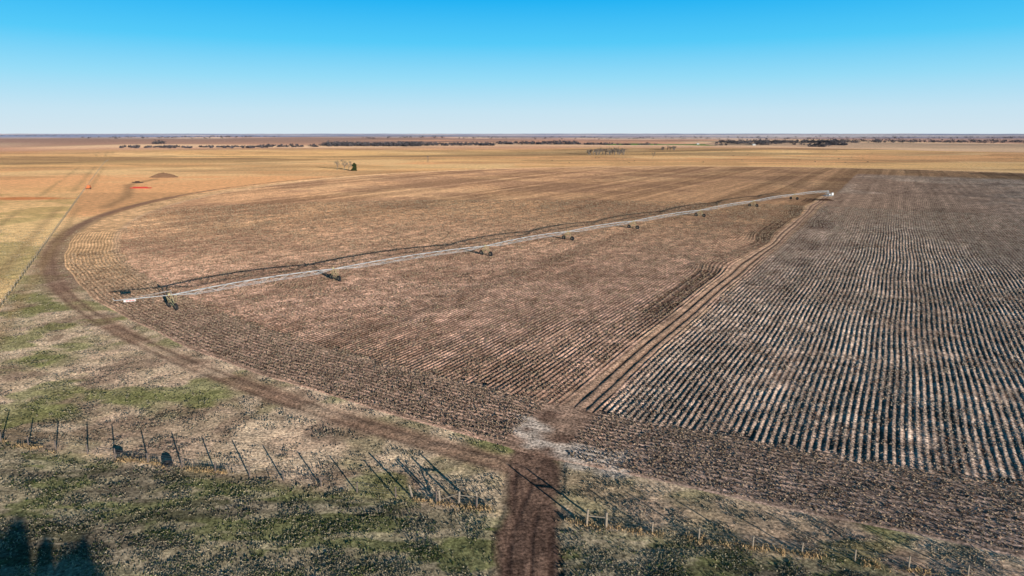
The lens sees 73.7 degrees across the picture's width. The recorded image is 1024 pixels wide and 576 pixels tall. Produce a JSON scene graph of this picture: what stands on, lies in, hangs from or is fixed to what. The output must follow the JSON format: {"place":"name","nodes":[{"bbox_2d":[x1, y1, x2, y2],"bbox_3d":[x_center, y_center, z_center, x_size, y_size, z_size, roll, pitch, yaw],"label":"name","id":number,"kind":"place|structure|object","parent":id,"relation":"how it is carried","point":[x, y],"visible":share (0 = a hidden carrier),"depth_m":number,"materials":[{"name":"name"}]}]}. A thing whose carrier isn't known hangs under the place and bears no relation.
{"place":"outdoors","nodes":[
{"label":"outdoors","id":0,"kind":"place"},
{"bbox_2d":[0,134,1023,575],"bbox_3d":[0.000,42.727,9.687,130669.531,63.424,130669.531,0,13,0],"label":"ground","id":1,"kind":"structure","parent":0,"point":[46,180],"depth_m":85.16,"materials":[{"name":"soil"}]},
{"bbox_2d":[0,160,107,303],"bbox_3d":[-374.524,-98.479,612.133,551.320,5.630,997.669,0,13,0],"label":"pasture fence","id":2,"kind":"object","parent":1,"relation":"on","point":[45,241],"visible":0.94,"depth_m":234.01,"materials":[{"name":"brown wood"}]},
{"bbox_2d":[149,173,177,177],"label":"dirt mound","id":3,"kind":"object","parent":1,"relation":"on","point":[162,175],"visible":0.91,"depth_m":600.28,"materials":[{"name":"soil"}]},
{"bbox_2d":[162,460,172,466],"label":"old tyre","id":4,"kind":"object","parent":1,"relation":"on","point":[170,462],"visible":1,"depth_m":79.97,"materials":[{"name":"rubber"}]},
{"bbox_2d":[0,432,476,508],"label":"wire fence","id":5,"kind":"object","parent":1,"relation":"on","point":[181,464],"visible":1,"depth_m":78.17,"materials":[{"name":"metal"}]},
{"bbox_2d":[351,163,356,170],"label":"cedar tree","id":6,"kind":"object","parent":1,"relation":"on","point":[354,166],"visible":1,"depth_m":704.98,"materials":[{"name":"green plant"}]},
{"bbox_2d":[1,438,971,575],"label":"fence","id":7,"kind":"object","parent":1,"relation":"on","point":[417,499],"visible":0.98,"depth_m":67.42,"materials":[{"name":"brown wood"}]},
{"bbox_2d":[408,484,607,527],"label":"gate posts","id":8,"kind":"object","parent":1,"relation":"on","point":[587,513],"visible":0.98,"depth_m":71.03,"materials":[{"name":"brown wood"}]},
{"bbox_2d":[1,135,1023,147],"bbox_3d":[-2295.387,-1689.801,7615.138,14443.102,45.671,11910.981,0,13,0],"label":"distant tree line","id":9,"kind":"object","parent":1,"relation":"on","point":[835,141],"visible":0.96,"depth_m":2783.53,"materials":[{"name":"plant"}]},
{"bbox_2d":[586,146,625,154],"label":"bare tree grove","id":10,"kind":"object","parent":1,"relation":"on","point":[622,150],"visible":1,"depth_m":1181.43,"materials":[{"name":"grey plant"}]},
{"bbox_2d":[661,145,675,149],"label":"bare tree grove","id":11,"kind":"object","parent":1,"relation":"on","point":[673,147],"visible":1,"depth_m":1616.20,"materials":[{"name":"grey plant"}]},
{"bbox_2d":[604,514,1020,575],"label":"wire fence","id":12,"kind":"object","parent":1,"relation":"on","point":[855,551],"visible":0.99,"depth_m":62.97,"materials":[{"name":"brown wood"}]},
{"bbox_2d":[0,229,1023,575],"bbox_3d":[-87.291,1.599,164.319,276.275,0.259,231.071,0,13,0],"label":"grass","id":13,"kind":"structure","parent":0,"point":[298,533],"depth_m":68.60,"materials":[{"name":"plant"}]},
{"bbox_2d":[0,0,1023,133],"label":"sky","id":14,"kind":"structure","parent":0,"point":[67,66],"materials":[{"name":"blue"}]},
{"bbox_2d":[64,166,1023,557],"bbox_3d":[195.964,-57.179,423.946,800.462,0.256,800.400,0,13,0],"label":"headland soil","id":15,"kind":"structure","parent":0,"point":[550,430],"depth_m":87.82,"materials":[{"name":"soil"}]},
{"bbox_2d":[113,190,835,309],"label":"pivot irrigator","id":16,"kind":"object","parent":15,"relation":"on","point":[338,277],"visible":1,"depth_m":200.22,"materials":[{"name":"white paint"}]},
{"bbox_2d":[67,250,1023,551],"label":"headland stubble","id":17,"kind":"object","parent":15,"relation":"on","point":[253,328],"visible":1,"depth_m":91.01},
{"bbox_2d":[116,166,1023,485],"bbox_3d":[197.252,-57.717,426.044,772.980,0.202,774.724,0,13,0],"label":"crop field","id":18,"kind":"structure","parent":0,"point":[920,192],"depth_m":169.58,"materials":[{"name":"soil"}]},
{"bbox_2d":[118,199,1023,484],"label":"corn stubble","id":19,"kind":"object","parent":18,"relation":"on","point":[480,263],"visible":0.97,"depth_m":183.49,"materials":[{"name":"beige plant"}]}
]}

